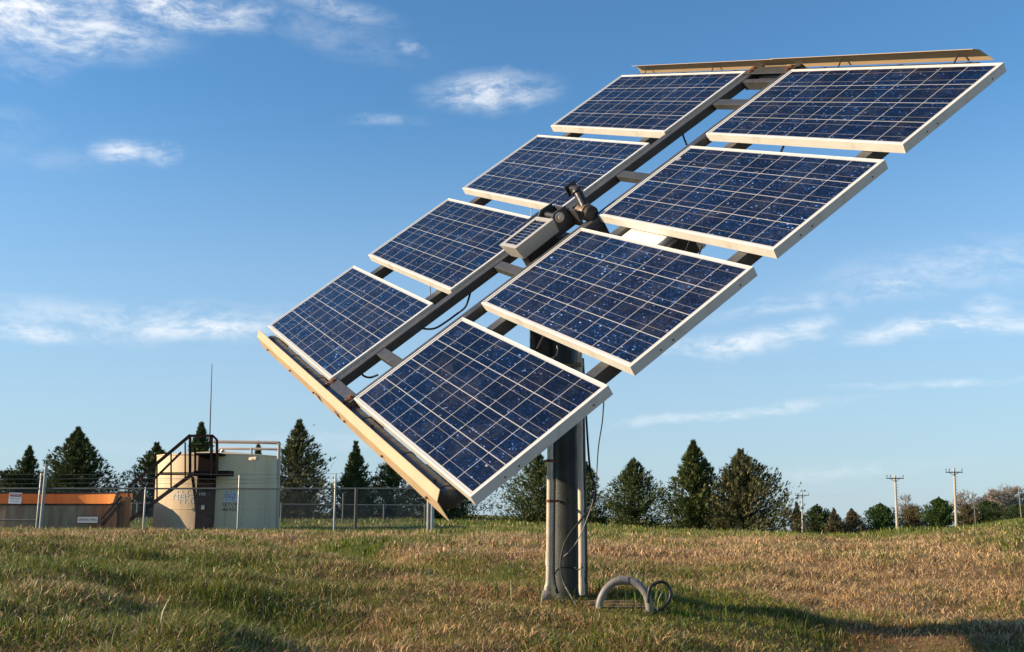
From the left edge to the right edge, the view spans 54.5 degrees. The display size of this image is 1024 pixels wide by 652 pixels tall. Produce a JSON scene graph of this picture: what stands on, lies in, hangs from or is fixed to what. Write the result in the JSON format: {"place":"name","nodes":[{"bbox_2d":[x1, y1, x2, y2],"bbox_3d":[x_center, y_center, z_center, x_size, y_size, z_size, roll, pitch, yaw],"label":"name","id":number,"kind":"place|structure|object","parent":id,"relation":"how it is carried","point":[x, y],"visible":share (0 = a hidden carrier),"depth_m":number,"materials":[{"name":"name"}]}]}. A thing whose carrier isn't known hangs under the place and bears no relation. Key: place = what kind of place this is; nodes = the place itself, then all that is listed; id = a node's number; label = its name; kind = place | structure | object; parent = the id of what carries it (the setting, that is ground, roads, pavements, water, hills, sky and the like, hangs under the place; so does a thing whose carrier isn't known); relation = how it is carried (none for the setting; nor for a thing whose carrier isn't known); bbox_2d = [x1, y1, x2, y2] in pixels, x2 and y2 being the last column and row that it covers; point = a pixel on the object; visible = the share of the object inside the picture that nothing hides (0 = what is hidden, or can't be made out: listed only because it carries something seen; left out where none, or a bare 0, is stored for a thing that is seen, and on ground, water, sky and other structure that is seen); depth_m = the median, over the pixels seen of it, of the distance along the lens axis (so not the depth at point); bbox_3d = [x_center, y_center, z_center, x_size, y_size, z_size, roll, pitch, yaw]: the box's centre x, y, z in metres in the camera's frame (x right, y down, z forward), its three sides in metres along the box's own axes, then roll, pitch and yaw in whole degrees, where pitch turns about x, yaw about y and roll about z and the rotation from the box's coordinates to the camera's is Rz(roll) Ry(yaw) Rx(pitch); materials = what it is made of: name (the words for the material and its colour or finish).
{"place":"outdoors","nodes":[
{"label":"outdoors","id":0,"kind":"place"},
{"bbox_2d":[0,513,1023,651],"bbox_3d":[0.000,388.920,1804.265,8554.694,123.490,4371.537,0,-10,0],"label":"ground","id":1,"kind":"structure","parent":0,"point":[917,643],"depth_m":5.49,"materials":[{"name":"green plant"}]},
{"bbox_2d":[0,469,29,491],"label":"cedar tree","id":2,"kind":"object","parent":1,"relation":"on","point":[6,481],"visible":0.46,"depth_m":68.82,"materials":[{"name":"green plant"}]},
{"bbox_2d":[4,444,42,491],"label":"cedar tree","id":3,"kind":"object","parent":1,"relation":"on","point":[27,464],"visible":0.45,"depth_m":69.97,"materials":[{"name":"green plant"}]},
{"bbox_2d":[0,491,133,528],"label":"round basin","id":4,"kind":"object","parent":1,"relation":"on","point":[66,504],"visible":0.52,"depth_m":40.10,"materials":[{"name":"brown metal"}]},
{"bbox_2d":[36,425,130,492],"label":"cedar tree","id":5,"kind":"object","parent":1,"relation":"on","point":[79,452],"visible":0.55,"depth_m":66.80,"materials":[{"name":"green plant"}]},
{"bbox_2d":[100,496,130,528],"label":"basin steps","id":6,"kind":"structure","parent":1,"relation":"on","point":[122,511],"depth_m":40.02,"materials":[{"name":"brown metal"}]},
{"bbox_2d":[113,441,165,516],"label":"cedar tree","id":7,"kind":"object","parent":1,"relation":"on","point":[150,457],"visible":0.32,"depth_m":68.58,"materials":[{"name":"green plant"}]},
{"bbox_2d":[186,421,213,452],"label":"cedar tree","id":8,"kind":"object","parent":1,"relation":"on","point":[201,428],"visible":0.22,"depth_m":65.49,"materials":[{"name":"green plant"}]},
{"bbox_2d":[127,434,281,529],"bbox_3d":[-13.083,7.171,44.001,5.976,4.400,6.244,0,-10,0],"label":"storage tank","id":9,"kind":"object","parent":1,"relation":"on","point":[206,466],"visible":0.88,"depth_m":42.04,"materials":[{"name":"beige metal"}]},
{"bbox_2d":[209,369,211,441],"bbox_3d":[-12.673,3.210,41.835,0.111,3.296,0.067,-3,-11,17],"label":"antenna","id":10,"kind":"object","parent":9,"relation":"on","point":[210,407],"visible":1,"depth_m":41.75,"materials":[{"name":"metal"}]},
{"bbox_2d":[0,464,433,530],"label":"chain link fence","id":11,"kind":"object","parent":1,"relation":"on","point":[430,516],"visible":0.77,"depth_m":37.38,"materials":[{"name":"metal"}]},
{"bbox_2d":[8,493,21,503],"bbox_3d":[-18.700,6.480,37.389,0.494,0.418,0.018,0,-10,0],"label":"warning sign","id":12,"kind":"object","parent":11,"relation":"attached to","point":[15,498],"visible":1,"depth_m":37.39,"materials":[{"name":"white paint"}]},
{"bbox_2d":[76,516,98,523],"bbox_3d":[-15.912,7.265,37.248,0.842,0.294,0.016,0,-10,0],"label":"name sign","id":13,"kind":"object","parent":11,"relation":"attached to","point":[87,519],"visible":1,"depth_m":37.24,"materials":[{"name":"metal"}]},
{"bbox_2d":[254,440,261,453],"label":"cedar tree","id":14,"kind":"object","parent":1,"relation":"on","point":[257,451],"visible":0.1,"depth_m":65.53,"materials":[{"name":"green plant"}]},
{"bbox_2d":[132,493,426,522],"bbox_3d":[-13.349,10.475,55.014,17.330,2.440,0.100,0,-10,0],"label":"chain link fence","id":15,"kind":"object","parent":1,"relation":"on","point":[342,505],"visible":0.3,"depth_m":55.07,"materials":[{"name":"metal"}]},
{"bbox_2d":[279,418,338,518],"bbox_3d":[-13.836,9.415,65.159,5.189,6.871,5.740,5,-12,-28],"label":"cedar tree","id":16,"kind":"object","parent":1,"relation":"on","point":[294,447],"visible":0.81,"depth_m":64.79,"materials":[{"name":"green plant"}]},
{"bbox_2d":[325,441,381,517],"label":"cedar tree","id":17,"kind":"object","parent":1,"relation":"on","point":[353,476],"visible":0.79,"depth_m":66.65,"materials":[{"name":"green plant"}]},
{"bbox_2d":[363,462,426,517],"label":"cedar tree","id":18,"kind":"object","parent":1,"relation":"on","point":[389,477],"visible":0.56,"depth_m":67.43,"materials":[{"name":"green plant"}]},
{"bbox_2d":[398,464,502,518],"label":"cedar tree","id":19,"kind":"object","parent":1,"relation":"on","point":[460,511],"visible":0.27,"depth_m":66.21,"materials":[{"name":"green plant"}]},
{"bbox_2d":[482,453,546,522],"bbox_3d":[1.245,10.316,63.196,6.480,4.856,6.800,0,-10,0],"label":"cedar tree","id":20,"kind":"object","parent":1,"relation":"on","point":[535,484],"visible":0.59,"depth_m":62.48,"materials":[{"name":"green plant"}]},
{"bbox_2d":[586,461,617,523],"bbox_3d":[5.017,10.509,62.032,4.102,4.212,4.006,0,-10,0],"label":"cedar tree","id":21,"kind":"object","parent":1,"relation":"on","point":[593,516],"visible":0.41,"depth_m":61.53,"materials":[{"name":"green plant"}]},
{"bbox_2d":[581,600,644,608],"bbox_3d":[0.557,1.549,5.440,0.355,0.076,0.218,0,-10,0],"label":"timber board","id":22,"kind":"object","parent":1,"relation":"on","point":[613,604],"visible":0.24,"depth_m":5.41,"materials":[{"name":"brown wood"}]},
{"bbox_2d":[595,576,652,611],"bbox_3d":[0.600,1.444,5.321,0.308,0.207,0.066,-2,-10,8],"label":"conduit hoop","id":23,"kind":"object","parent":1,"relation":"on","point":[608,586],"visible":0.89,"depth_m":5.31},
{"bbox_2d":[257,49,1005,605],"bbox_3d":[0.348,-0.256,5.583,2.598,3.939,3.814,6,-12,-28],"label":"solar tracker","id":24,"kind":"object","parent":1,"relation":"on","point":[465,405],"visible":1,"depth_m":5.10,"materials":[{"name":"glass"}]},
{"bbox_2d":[597,457,680,527],"bbox_3d":[7.562,10.009,59.208,5.076,4.512,5.190,0,-10,0],"label":"cedar tree","id":25,"kind":"object","parent":1,"relation":"on","point":[634,508],"visible":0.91,"depth_m":58.59,"materials":[{"name":"green plant"}]},
{"bbox_2d":[646,580,671,613],"bbox_3d":[0.776,1.440,5.247,0.146,0.186,0.059,0,-10,0],"label":"cable loop","id":26,"kind":"object","parent":1,"relation":"on","point":[669,597],"visible":0.95,"depth_m":5.26,"materials":[{"name":"black rubber"}]},
{"bbox_2d":[656,439,736,530],"bbox_3d":[10.783,9.298,57.338,4.823,5.615,4.728,-4,-11,21],"label":"cedar tree","id":27,"kind":"object","parent":1,"relation":"on","point":[692,478],"visible":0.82,"depth_m":56.66,"materials":[{"name":"green plant"}]},
{"bbox_2d":[702,447,811,533],"bbox_3d":[13.525,9.449,56.415,5.988,5.124,8.062,0,-10,0],"label":"cedar tree","id":28,"kind":"object","parent":1,"relation":"on","point":[741,482],"visible":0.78,"depth_m":55.20,"materials":[{"name":"green plant"}]},
{"bbox_2d":[790,501,810,532],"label":"sapling","id":29,"kind":"object","parent":1,"relation":"on","point":[797,518],"visible":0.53,"depth_m":151.76,"materials":[{"name":"green plant"}]},
{"bbox_2d":[795,492,808,531],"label":"utility pole","id":30,"kind":"object","parent":1,"relation":"on","point":[802,495],"visible":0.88,"depth_m":147.61,"materials":[{"name":"grey wood"}]},
{"bbox_2d":[803,504,830,533],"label":"tree","id":31,"kind":"object","parent":1,"relation":"on","point":[816,517],"visible":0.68,"depth_m":158.14,"materials":[{"name":"green plant"}]},
{"bbox_2d":[824,508,846,533],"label":"tree","id":32,"kind":"object","parent":1,"relation":"on","point":[835,522],"visible":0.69,"depth_m":154.56,"materials":[{"name":"green plant"}]},
{"bbox_2d":[842,507,873,533],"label":"tree","id":33,"kind":"object","parent":1,"relation":"on","point":[853,523],"visible":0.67,"depth_m":156.10,"materials":[{"name":"green plant"}]},
{"bbox_2d":[857,502,905,531],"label":"tree","id":34,"kind":"object","parent":1,"relation":"on","point":[879,514],"visible":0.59,"depth_m":157.96,"materials":[{"name":"green plant"}]},
{"bbox_2d":[886,475,903,528],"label":"utility pole","id":35,"kind":"object","parent":1,"relation":"on","point":[896,504],"visible":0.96,"depth_m":104.34,"materials":[{"name":"grey wood"}]},
{"bbox_2d":[891,493,920,512],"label":"bare tree","id":36,"kind":"object","parent":1,"relation":"on","point":[905,505],"visible":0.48,"depth_m":181.31,"materials":[{"name":"brown plant"}]},
{"bbox_2d":[898,505,926,529],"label":"tree","id":37,"kind":"object","parent":1,"relation":"on","point":[911,515],"visible":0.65,"depth_m":162.29,"materials":[{"name":"brown plant"}]},
{"bbox_2d":[920,497,963,528],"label":"tree","id":38,"kind":"object","parent":1,"relation":"on","point":[938,514],"visible":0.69,"depth_m":158.22,"materials":[{"name":"green plant"}]},
{"bbox_2d":[945,468,962,526],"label":"utility pole","id":39,"kind":"object","parent":1,"relation":"on","point":[955,499],"visible":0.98,"depth_m":102.44,"materials":[{"name":"grey wood"}]},
{"bbox_2d":[948,489,987,511],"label":"bare tree","id":40,"kind":"object","parent":1,"relation":"on","point":[961,501],"visible":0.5,"depth_m":187.61,"materials":[{"name":"brown plant"}]},
{"bbox_2d":[953,503,984,525],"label":"shrub","id":41,"kind":"object","parent":1,"relation":"on","point":[965,511],"visible":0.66,"depth_m":171.13,"materials":[{"name":"brown plant"}]},
{"bbox_2d":[971,491,997,507],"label":"bare tree","id":42,"kind":"object","parent":1,"relation":"on","point":[981,499],"visible":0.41,"depth_m":187.90,"materials":[{"name":"brown plant"}]},
{"bbox_2d":[970,499,1010,522],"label":"shrub","id":43,"kind":"object","parent":1,"relation":"on","point":[988,513],"visible":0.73,"depth_m":170.93,"materials":[{"name":"green plant"}]},
{"bbox_2d":[971,490,1022,520],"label":"bare tree","id":44,"kind":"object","parent":1,"relation":"on","point":[1002,500],"depth_m":221.29,"materials":[{"name":"grey"}]},
{"bbox_2d":[984,485,1020,510],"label":"bare tree","id":45,"kind":"object","parent":1,"relation":"on","point":[994,496],"visible":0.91,"depth_m":192.60,"materials":[{"name":"brown plant"}]},
{"bbox_2d":[993,484,1023,506],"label":"bare tree","id":46,"kind":"object","parent":1,"relation":"on","point":[1016,492],"visible":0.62,"depth_m":195.18,"materials":[{"name":"brown plant"}]},
{"bbox_2d":[995,503,1023,519],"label":"shrub","id":47,"kind":"object","parent":1,"relation":"on","point":[1014,512],"visible":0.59,"depth_m":168.51,"materials":[{"name":"green plant"}]},
{"bbox_2d":[1018,486,1021,517],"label":"post","id":48,"kind":"object","parent":1,"relation":"on","point":[1019,501],"visible":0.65,"depth_m":122.09,"materials":[{"name":"grey wood"}]},
{"bbox_2d":[0,0,1023,530],"label":"sky","id":49,"kind":"structure","parent":0,"point":[177,177],"materials":[{"name":"blue"}]}
]}

